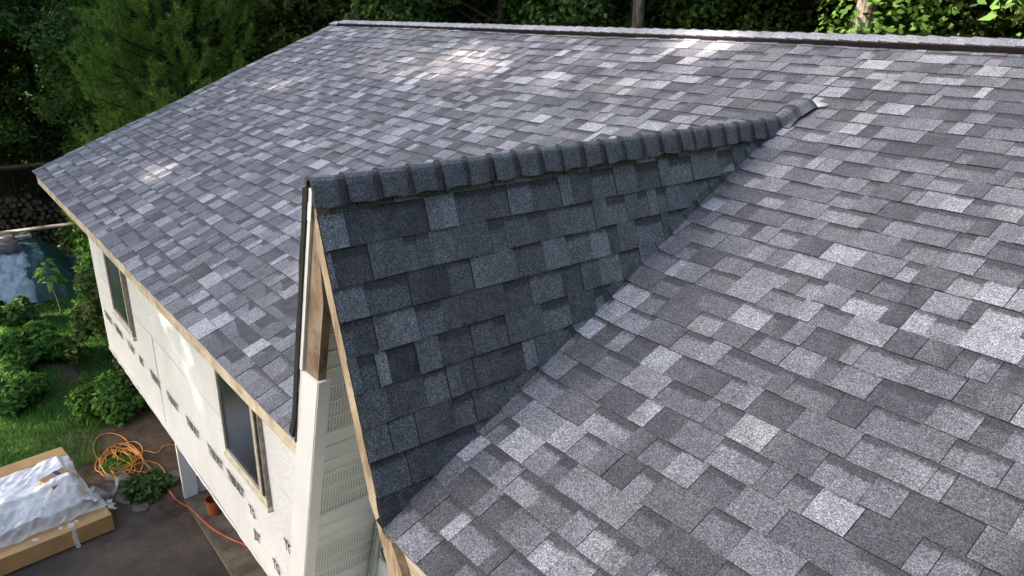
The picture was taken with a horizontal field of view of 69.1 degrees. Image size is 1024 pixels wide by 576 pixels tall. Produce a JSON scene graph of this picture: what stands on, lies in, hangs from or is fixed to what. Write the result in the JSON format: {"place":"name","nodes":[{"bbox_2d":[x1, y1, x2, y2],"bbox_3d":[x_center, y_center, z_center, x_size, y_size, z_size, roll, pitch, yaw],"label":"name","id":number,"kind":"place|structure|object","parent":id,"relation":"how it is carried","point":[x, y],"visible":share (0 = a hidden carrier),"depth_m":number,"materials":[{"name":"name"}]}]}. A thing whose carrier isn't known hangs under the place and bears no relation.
{"place":"outdoors","nodes":[
{"label":"outdoors","id":0,"kind":"place"},
{"bbox_2d":[0,70,136,467],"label":"ground","id":1,"kind":"structure","parent":0,"point":[102,425],"depth_m":13.00,"materials":[{"name":"green plant"}]},
{"bbox_2d":[0,7,34,165],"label":"broadleaf tree","id":2,"kind":"object","parent":1,"relation":"on","point":[6,67],"visible":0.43,"depth_m":23.11,"materials":[{"name":"green plant"}]},
{"bbox_2d":[0,294,41,327],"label":"leafy bush","id":3,"kind":"object","parent":1,"relation":"on","point":[19,310],"visible":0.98,"depth_m":16.59,"materials":[{"name":"green plant"}]},
{"bbox_2d":[7,57,35,163],"bbox_3d":[-22.490,-9.632,29.767,6.341,10.503,6.016,4,20,8],"label":"broadleaf tree","id":4,"kind":"object","parent":1,"relation":"on","point":[17,63],"visible":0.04,"depth_m":31.62,"materials":[{"name":"green plant"}]},
{"bbox_2d":[0,365,50,420],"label":"leafy bush","id":5,"kind":"object","parent":1,"relation":"on","point":[20,389],"visible":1,"depth_m":13.22,"materials":[{"name":"green plant"}]},
{"bbox_2d":[6,11,54,163],"bbox_3d":[-21.368,-11.769,31.122,8.153,13.625,7.789,10,22,24],"label":"broadleaf tree","id":6,"kind":"object","parent":1,"relation":"on","point":[21,62],"visible":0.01,"depth_m":31.71,"materials":[{"name":"green plant"}]},
{"bbox_2d":[0,0,70,204],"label":"broadleaf tree","id":7,"kind":"object","parent":1,"relation":"on","point":[14,134],"visible":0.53,"depth_m":23.23,"materials":[{"name":"green plant"}]},
{"bbox_2d":[0,318,76,371],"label":"leafy bush","id":8,"kind":"object","parent":1,"relation":"on","point":[29,344],"visible":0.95,"depth_m":14.75,"materials":[{"name":"green plant"}]},
{"bbox_2d":[0,161,82,237],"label":"woodshed","id":9,"kind":"object","parent":1,"relation":"on","point":[10,175],"depth_m":22.53,"materials":[{"name":"brown wood"}]},
{"bbox_2d":[0,231,85,304],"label":"tarp","id":10,"kind":"object","parent":1,"relation":"on","point":[36,250],"visible":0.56,"depth_m":18.35,"materials":[{"name":"teal plastic"}]},
{"bbox_2d":[0,234,29,238],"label":"plank","id":11,"kind":"object","parent":10,"relation":"on","point":[22,236],"visible":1,"depth_m":18.90,"materials":[{"name":"wood"}]},
{"bbox_2d":[0,250,45,304],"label":"plastic sheet","id":12,"kind":"object","parent":10,"relation":"on","point":[15,281],"visible":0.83,"depth_m":17.78,"materials":[{"name":"blue plastic"}]},
{"bbox_2d":[0,236,20,253],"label":"plastic sheet","id":13,"kind":"object","parent":12,"relation":"on","point":[8,244],"visible":1,"depth_m":18.02,"materials":[{"name":"grey plastic"}]},
{"bbox_2d":[0,222,75,234],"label":"plank","id":14,"kind":"object","parent":10,"relation":"on","point":[34,228],"depth_m":19.38,"materials":[{"name":"wood"}]},
{"bbox_2d":[0,0,94,164],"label":"broadleaf tree","id":15,"kind":"object","parent":1,"relation":"on","point":[15,108],"visible":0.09,"depth_m":23.92,"materials":[{"name":"green plant"}]},
{"bbox_2d":[5,2,92,152],"bbox_3d":[-17.860,-9.968,29.292,6.615,11.572,6.924,9,22,22],"label":"broadleaf tree","id":16,"kind":"object","parent":1,"relation":"on","point":[26,76],"visible":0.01,"depth_m":29.82,"materials":[{"name":"green plant"}]},
{"bbox_2d":[33,258,68,316],"bbox_3d":[-10.483,0.038,16.995,0.706,1.407,0.686,-15,25,-36],"label":"sapling","id":17,"kind":"object","parent":1,"relation":"on","point":[40,272],"visible":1,"depth_m":16.85,"materials":[{"name":"green plant"}]},
{"bbox_2d":[53,221,86,253],"bbox_3d":[-11.498,-2.038,21.128,2.750,2.433,2.417,-15,25,-36],"label":"tall shrub","id":18,"kind":"object","parent":1,"relation":"on","point":[70,237],"depth_m":21.01,"materials":[{"name":"green plant"}]},
{"bbox_2d":[0,0,156,161],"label":"broadleaf tree","id":19,"kind":"object","parent":1,"relation":"on","point":[9,23],"visible":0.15,"depth_m":22.56,"materials":[{"name":"green plant"}]},
{"bbox_2d":[68,234,93,312],"bbox_3d":[-9.218,-0.265,16.986,1.844,2.014,1.662,-15,25,-36],"label":"tall shrub","id":20,"kind":"object","parent":1,"relation":"on","point":[83,247],"visible":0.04,"depth_m":16.45,"materials":[{"name":"green plant"}]},
{"bbox_2d":[64,267,117,364],"bbox_3d":[-7.951,0.465,14.842,1.528,2.148,1.640,7,21,17],"label":"tall shrub","id":21,"kind":"object","parent":1,"relation":"on","point":[88,317],"visible":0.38,"depth_m":14.37,"materials":[{"name":"green plant"}]},
{"bbox_2d":[12,0,216,142],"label":"broadleaf tree","id":22,"kind":"object","parent":1,"relation":"on","point":[55,108],"visible":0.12,"depth_m":18.07,"materials":[{"name":"green plant"}]},
{"bbox_2d":[112,358,138,390],"bbox_3d":[-6.802,1.288,13.858,1.277,1.306,1.260,-15,25,-36],"label":"tall shrub","id":23,"kind":"object","parent":1,"relation":"on","point":[127,380],"visible":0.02,"depth_m":13.58,"materials":[{"name":"green plant"}]},
{"bbox_2d":[83,2,239,120],"bbox_3d":[-11.286,-8.297,25.037,6.582,11.492,6.938,-9,22,-23],"label":"broadleaf tree","id":24,"kind":"object","parent":1,"relation":"on","point":[110,40],"depth_m":24.59,"materials":[{"name":"green plant"}]},
{"bbox_2d":[56,0,267,231],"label":"pine tree","id":25,"kind":"object","parent":1,"relation":"on","point":[176,61],"visible":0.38,"depth_m":15.52,"materials":[{"name":"green plant"}]},
{"bbox_2d":[93,0,350,119],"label":"broadleaf tree","id":26,"kind":"object","parent":1,"relation":"on","point":[307,18],"visible":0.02,"depth_m":19.45,"materials":[{"name":"green plant"}]},
{"bbox_2d":[241,0,373,50],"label":"broadleaf tree","id":27,"kind":"object","parent":1,"relation":"on","point":[308,23],"visible":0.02,"depth_m":19.61,"materials":[{"name":"green plant"}]},
{"bbox_2d":[199,0,497,76],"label":"broadleaf tree","id":28,"kind":"object","parent":1,"relation":"on","point":[263,14],"visible":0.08,"depth_m":16.70,"materials":[{"name":"green plant"}]},
{"bbox_2d":[430,0,507,16],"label":"broadleaf tree","id":29,"kind":"object","parent":1,"relation":"on","point":[453,7],"depth_m":20.37,"materials":[{"name":"green plant"}]},
{"bbox_2d":[341,0,616,26],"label":"broadleaf tree","id":30,"kind":"object","parent":1,"relation":"on","point":[545,17],"visible":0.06,"depth_m":15.48,"materials":[{"name":"green plant"}]},
{"bbox_2d":[32,20,1023,575],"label":"house","id":31,"kind":"structure","parent":1,"relation":"on","point":[410,298],"depth_m":3.55,"materials":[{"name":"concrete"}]},
{"bbox_2d":[102,252,136,340],"bbox_3d":[-4.799,-0.131,9.028,0.060,1.320,1.050,-15,25,-36],"label":"window","id":32,"kind":"structure","parent":31,"relation":"in","point":[117,282],"depth_m":9.09,"materials":[{"name":"glass"}]},
{"bbox_2d":[214,370,273,512],"bbox_3d":[-2.199,1.009,6.008,0.060,1.320,1.020,-15,25,-36],"label":"window","id":33,"kind":"structure","parent":31,"relation":"in","point":[242,428],"depth_m":6.06,"materials":[{"name":"glass"}]},
{"bbox_2d":[442,0,658,26],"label":"broadleaf tree","id":34,"kind":"object","parent":1,"relation":"on","point":[628,5],"visible":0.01,"depth_m":19.74,"materials":[{"name":"green plant"}]},
{"bbox_2d":[495,0,736,27],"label":"broadleaf tree","id":35,"kind":"object","parent":1,"relation":"on","point":[613,20],"visible":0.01,"depth_m":17.10,"materials":[{"name":"green plant"}]},
{"bbox_2d":[632,0,644,27],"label":"tall tree","id":36,"kind":"object","parent":1,"relation":"on","point":[638,13],"visible":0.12,"depth_m":15.24,"materials":[{"name":"grey plant"}]},
{"bbox_2d":[557,0,783,27],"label":"broadleaf tree","id":37,"kind":"object","parent":1,"relation":"on","point":[621,8],"visible":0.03,"depth_m":19.14,"materials":[{"name":"green plant"}]},
{"bbox_2d":[618,0,839,31],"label":"broadleaf tree","id":38,"kind":"object","parent":1,"relation":"on","point":[686,6],"visible":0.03,"depth_m":19.27,"materials":[{"name":"green plant"}]},
{"bbox_2d":[645,0,835,32],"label":"broadleaf tree","id":39,"kind":"object","parent":1,"relation":"on","point":[684,21],"visible":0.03,"depth_m":16.19,"materials":[{"name":"green plant"}]},
{"bbox_2d":[706,0,1023,37],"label":"broadleaf tree","id":40,"kind":"object","parent":1,"relation":"on","point":[970,24],"visible":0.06,"depth_m":16.40,"materials":[{"name":"green plant"}]},
{"bbox_2d":[853,0,877,33],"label":"tall tree","id":41,"kind":"object","parent":1,"relation":"on","point":[861,7],"visible":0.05,"depth_m":13.57,"materials":[{"name":"grey plant"}]},
{"bbox_2d":[814,0,1023,37],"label":"broadleaf tree","id":42,"kind":"object","parent":1,"relation":"on","point":[896,12],"visible":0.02,"depth_m":13.48,"materials":[{"name":"green plant"}]},
{"bbox_2d":[964,0,1023,28],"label":"broadleaf tree","id":43,"kind":"object","parent":1,"relation":"on","point":[999,11],"depth_m":13.00,"materials":[{"name":"green plant"}]},
{"bbox_2d":[977,0,1023,27],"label":"broadleaf tree","id":44,"kind":"object","parent":1,"relation":"on","point":[990,16],"visible":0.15,"depth_m":8.88,"materials":[{"name":"green plant"}]},
{"bbox_2d":[52,337,85,388],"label":"path","id":45,"kind":"structure","parent":0,"point":[64,373],"depth_m":14.70,"materials":[{"name":"stone"}]},
{"bbox_2d":[102,501,115,511],"bbox_3d":[-5.875,3.147,10.671,0.369,0.036,0.248,9,22,21],"label":"flat stone","id":46,"kind":"object","parent":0,"point":[110,507],"visible":0.31,"depth_m":10.66,"materials":[{"name":"grey stone"}]},
{"bbox_2d":[3,512,230,575],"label":"driveway","id":47,"kind":"structure","parent":0,"point":[136,544],"depth_m":9.76,"materials":[{"name":"grey asphalt"}]},
{"bbox_2d":[0,490,114,575],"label":"carton","id":48,"kind":"object","parent":47,"relation":"on","point":[91,519],"visible":0.88,"depth_m":9.78,"materials":[{"name":"cardboard"}]},
{"bbox_2d":[63,407,224,566],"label":"soil","id":49,"kind":"structure","parent":0,"point":[145,429],"depth_m":11.91,"materials":[{"name":"brown soil"}]},
{"bbox_2d":[94,482,118,498],"bbox_3d":[-6.046,3.005,11.050,0.350,0.036,0.343,13,23,30],"label":"flat stone","id":50,"kind":"object","parent":49,"relation":"on","point":[105,490],"visible":0.83,"depth_m":11.04,"materials":[{"name":"grey stone"}]},
{"bbox_2d":[62,370,151,426],"bbox_3d":[-7.070,1.955,13.142,1.622,0.794,1.240,4,20,9],"label":"leafy bush","id":51,"kind":"object","parent":49,"relation":"on","point":[110,399],"visible":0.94,"depth_m":12.83,"materials":[{"name":"green plant"}]},
{"bbox_2d":[101,465,130,481],"bbox_3d":[-6.111,2.863,11.435,0.645,0.036,0.309,14,24,31],"label":"flat stone","id":52,"kind":"object","parent":49,"relation":"on","point":[113,479],"visible":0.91,"depth_m":11.36,"materials":[{"name":"grey stone"}]},
{"bbox_2d":[99,455,133,472],"bbox_3d":[-6.188,2.770,11.662,0.517,0.116,0.557,-15,25,-36],"label":"weed clump","id":53,"kind":"object","parent":49,"relation":"on","point":[110,462],"visible":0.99,"depth_m":11.65,"materials":[{"name":"green plant"}]},
{"bbox_2d":[113,488,133,504],"bbox_3d":[-5.691,3.058,10.916,0.284,0.036,0.447,-7,22,-20],"label":"flat stone","id":54,"kind":"object","parent":49,"relation":"on","point":[117,498],"visible":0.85,"depth_m":10.84,"materials":[{"name":"grey stone"}]},
{"bbox_2d":[93,433,174,494],"bbox_3d":[-5.909,2.705,11.820,2.371,0.066,1.142,8,21,19],"label":"extension cord","id":55,"kind":"object","parent":49,"relation":"on","point":[133,450],"visible":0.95,"depth_m":11.81,"materials":[{"name":"orange rubber"}]},
{"bbox_2d":[132,502,149,512],"bbox_3d":[-5.340,3.144,10.693,0.227,0.036,0.272,-10,23,-27],"label":"flat stone","id":56,"kind":"object","parent":49,"relation":"on","point":[140,508],"visible":1,"depth_m":10.65,"materials":[{"name":"grey stone"}]},
{"bbox_2d":[120,467,177,504],"bbox_3d":[-5.418,2.922,11.048,0.734,0.319,0.764,3,20,7],"label":"weed clump","id":57,"kind":"object","parent":49,"relation":"on","point":[150,487],"visible":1,"depth_m":10.95,"materials":[{"name":"green plant"}]},
{"bbox_2d":[167,470,180,482],"bbox_3d":[-5.111,2.864,11.333,0.260,0.125,0.187,11,23,26],"label":"flat stone","id":58,"kind":"object","parent":49,"relation":"on","point":[175,474],"visible":0.69,"depth_m":11.27,"materials":[{"name":"grey stone"}]},
{"bbox_2d":[171,494,245,545],"bbox_3d":[-4.133,3.280,10.278,2.248,0.083,0.147,15,25,34],"label":"extension cord","id":59,"kind":"object","parent":49,"relation":"on","point":[174,496],"visible":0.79,"depth_m":10.27,"materials":[{"name":"orange rubber"}]},
{"bbox_2d":[184,491,269,575],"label":"concrete apron","id":60,"kind":"object","parent":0,"point":[237,559],"visible":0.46,"depth_m":9.96,"materials":[{"name":"grey concrete"}]},
{"bbox_2d":[204,494,221,515],"bbox_3d":[-4.209,3.067,10.516,0.236,0.222,0.247,-15,25,-36],"label":"terracotta flower pot","id":61,"kind":"object","parent":60,"relation":"on","point":[213,508],"visible":0.69,"depth_m":10.46,"materials":[{"name":"ceramic"}]},
{"bbox_2d":[630,0,632,26],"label":"tall tree","id":62,"kind":"object","parent":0,"point":[631,13],"visible":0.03,"depth_m":15.60,"materials":[{"name":"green plant"}]},
{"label":"firewood log","id":63,"kind":"object","parent":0,"visible":0},
{"bbox_2d":[40,232,47,238],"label":"firewood log","id":64,"kind":"object","parent":63,"relation":"on","point":[43,235],"visible":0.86,"depth_m":22.01,"materials":[{"name":"brown wood"}]},
{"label":"firewood log","id":65,"kind":"object","parent":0,"visible":0},
{"bbox_2d":[46,232,53,238],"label":"firewood log","id":66,"kind":"object","parent":65,"relation":"on","point":[50,235],"visible":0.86,"depth_m":22.13,"materials":[{"name":"brown wood"}]},
{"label":"firewood log","id":67,"kind":"object","parent":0,"visible":0},
{"bbox_2d":[4,221,10,228],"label":"firewood log","id":68,"kind":"object","parent":67,"relation":"on","point":[7,225],"visible":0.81,"depth_m":21.32,"materials":[{"name":"brown wood"}]},
{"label":"firewood log","id":69,"kind":"object","parent":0,"visible":0},
{"bbox_2d":[19,220,25,227],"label":"firewood log","id":70,"kind":"object","parent":69,"relation":"on","point":[22,223],"visible":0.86,"depth_m":21.46,"materials":[{"name":"brown wood"}]},
{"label":"firewood log","id":71,"kind":"object","parent":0,"visible":0},
{"bbox_2d":[24,218,31,224],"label":"firewood log","id":72,"kind":"object","parent":71,"relation":"on","point":[28,222],"visible":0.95,"depth_m":21.67,"materials":[{"name":"brown wood"}]},
{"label":"firewood log","id":73,"kind":"object","parent":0,"visible":0},
{"bbox_2d":[35,218,42,225],"bbox_3d":[-13.895,-1.929,21.845,0.104,0.172,0.440,-25,31,-34],"label":"firewood log","id":74,"kind":"object","parent":73,"relation":"on","point":[38,222],"visible":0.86,"depth_m":21.72,"materials":[{"name":"brown wood"}]},
{"bbox_2d":[37,213,43,220],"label":"firewood log","id":75,"kind":"object","parent":74,"relation":"on","point":[40,216],"visible":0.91,"depth_m":21.72,"materials":[{"name":"brown wood"}]},
{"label":"firewood log","id":76,"kind":"object","parent":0,"visible":0},
{"bbox_2d":[55,216,62,221],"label":"firewood log","id":77,"kind":"object","parent":76,"relation":"on","point":[59,219],"visible":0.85,"depth_m":22.09,"materials":[{"name":"brown wood"}]},
{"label":"firewood log","id":78,"kind":"object","parent":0,"visible":0},
{"bbox_2d":[0,216,6,224],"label":"firewood log","id":79,"kind":"object","parent":78,"relation":"on","point":[3,221],"visible":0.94,"depth_m":21.30,"materials":[{"name":"brown wood"}]},
{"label":"firewood log","id":80,"kind":"object","parent":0,"visible":0},
{"bbox_2d":[8,217,15,223],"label":"firewood log","id":81,"kind":"object","parent":80,"relation":"on","point":[12,220],"visible":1,"depth_m":21.33,"materials":[{"name":"brown wood"}]},
{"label":"firewood log","id":82,"kind":"object","parent":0,"visible":0},
{"bbox_2d":[51,210,57,217],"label":"firewood log","id":83,"kind":"object","parent":82,"relation":"on","point":[54,214],"visible":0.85,"depth_m":21.99,"materials":[{"name":"brown wood"}]},
{"bbox_2d":[50,205,59,211],"bbox_3d":[-13.607,-2.390,22.154,0.440,0.171,0.157,21,-13,44],"label":"firewood log","id":84,"kind":"object","parent":83,"relation":"on","point":[55,208],"visible":0.85,"depth_m":22.01,"materials":[{"name":"brown wood"}]},
{"bbox_2d":[48,200,54,206],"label":"firewood log","id":85,"kind":"object","parent":84,"relation":"on","point":[51,203],"visible":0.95,"depth_m":21.98,"materials":[{"name":"brown wood"}]},
{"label":"firewood log","id":86,"kind":"object","parent":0,"visible":0},
{"bbox_2d":[10,211,17,216],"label":"firewood log","id":87,"kind":"object","parent":86,"relation":"on","point":[14,214],"visible":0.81,"depth_m":21.45,"materials":[{"name":"brown wood"}]},
{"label":"firewood log","id":88,"kind":"object","parent":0,"visible":0},
{"bbox_2d":[24,211,31,216],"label":"firewood log","id":89,"kind":"object","parent":88,"relation":"on","point":[28,214],"visible":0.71,"depth_m":21.49,"materials":[{"name":"brown wood"}]},
{"bbox_2d":[20,205,28,212],"bbox_3d":[-14.133,-2.294,21.547,0.158,0.142,0.440,-16,26,-38],"label":"firewood log","id":90,"kind":"object","parent":89,"relation":"on","point":[23,209],"visible":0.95,"depth_m":21.42,"materials":[{"name":"brown wood"}]},
{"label":"firewood log","id":91,"kind":"object","parent":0,"visible":0},
{"bbox_2d":[44,207,52,213],"bbox_3d":[-13.746,-2.318,22.050,0.440,0.155,0.144,21,61,43],"label":"firewood log","id":92,"kind":"object","parent":91,"relation":"on","point":[49,210],"visible":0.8,"depth_m":21.91,"materials":[{"name":"brown wood"}]},
{"bbox_2d":[41,203,47,209],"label":"firewood log","id":93,"kind":"object","parent":92,"relation":"on","point":[44,206],"visible":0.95,"depth_m":21.72,"materials":[{"name":"brown wood"}]},
{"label":"firewood log","id":94,"kind":"object","parent":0,"visible":0},
{"bbox_2d":[34,204,42,210],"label":"firewood log","id":95,"kind":"object","parent":94,"relation":"on","point":[38,207],"visible":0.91,"depth_m":21.62,"materials":[{"name":"brown wood"}]},
{"bbox_2d":[28,197,37,205],"bbox_3d":[-14.024,-2.535,21.784,0.170,0.173,0.440,-24,31,-35],"label":"firewood log","id":96,"kind":"object","parent":95,"relation":"on","point":[33,201],"visible":0.91,"depth_m":21.65,"materials":[{"name":"brown wood"}]},
{"bbox_2d":[24,191,31,199],"bbox_3d":[-14.149,-2.700,21.749,0.166,0.153,0.440,-14,25,-35],"label":"firewood log","id":97,"kind":"object","parent":96,"relation":"on","point":[27,195],"visible":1,"depth_m":21.60,"materials":[{"name":"brown wood"}]},
{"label":"firewood log","id":98,"kind":"object","parent":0,"visible":0},
{"bbox_2d":[2,200,6,208],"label":"firewood log","id":99,"kind":"object","parent":98,"relation":"on","point":[4,204],"visible":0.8,"depth_m":21.23,"materials":[{"name":"brown wood"}]},
{"bbox_2d":[8,201,15,207],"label":"firewood log","id":100,"kind":"object","parent":98,"relation":"on","point":[12,205],"visible":0.79,"depth_m":21.22,"materials":[{"name":"brown wood"}]},
{"bbox_2d":[4,196,10,203],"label":"firewood log","id":101,"kind":"object","parent":100,"relation":"on","point":[7,199],"visible":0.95,"depth_m":21.11,"materials":[{"name":"brown wood"}]},
{"bbox_2d":[9,194,16,201],"bbox_3d":[-14.361,-2.580,21.376,0.161,0.140,0.440,-17,26,-39],"label":"firewood log","id":102,"kind":"object","parent":100,"relation":"on","point":[13,198],"visible":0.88,"depth_m":21.25,"materials":[{"name":"brown wood"}]},
{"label":"firewood log","id":103,"kind":"object","parent":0,"visible":0},
{"bbox_2d":[23,199,30,206],"bbox_3d":[-14.094,-2.464,21.574,0.440,0.158,0.146,22,72,44],"label":"firewood log","id":104,"kind":"object","parent":103,"relation":"on","point":[26,203],"visible":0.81,"depth_m":21.42,"materials":[{"name":"brown wood"}]},
{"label":"firewood log","id":105,"kind":"object","parent":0,"visible":0},
{"bbox_2d":[18,196,25,202],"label":"firewood log","id":106,"kind":"object","parent":105,"relation":"on","point":[21,199],"visible":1,"depth_m":21.30,"materials":[{"name":"brown wood"}]},
{"bbox_3d":[-7.649,3.366,9.625,3.880,0.247,0.763,-18,28,-42],"label":"carton","id":107,"kind":"object","parent":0,"visible":0},
{"bbox_2d":[0,447,73,477],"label":"carton","id":108,"kind":"object","parent":107,"relation":"on","point":[29,462],"visible":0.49,"depth_m":10.65,"materials":[{"name":"cardboard"}]},
{"bbox_2d":[0,492,87,537],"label":"carton","id":109,"kind":"object","parent":107,"relation":"on","point":[37,520],"visible":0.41,"depth_m":9.94,"materials":[{"name":"cardboard"}]},
{"bbox_2d":[0,455,96,533],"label":"plastic sheet","id":110,"kind":"object","parent":109,"relation":"on","point":[25,496],"visible":0.99,"depth_m":10.04,"materials":[{"name":"white plastic"}]},
{"bbox_2d":[39,467,75,489],"bbox_3d":[-6.245,2.661,10.232,0.284,0.196,0.340,9,22,21],"label":"printed box","id":111,"kind":"object","parent":110,"relation":"on","point":[54,474],"visible":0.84,"depth_m":10.21,"materials":[{"name":"cardboard"}]}
]}

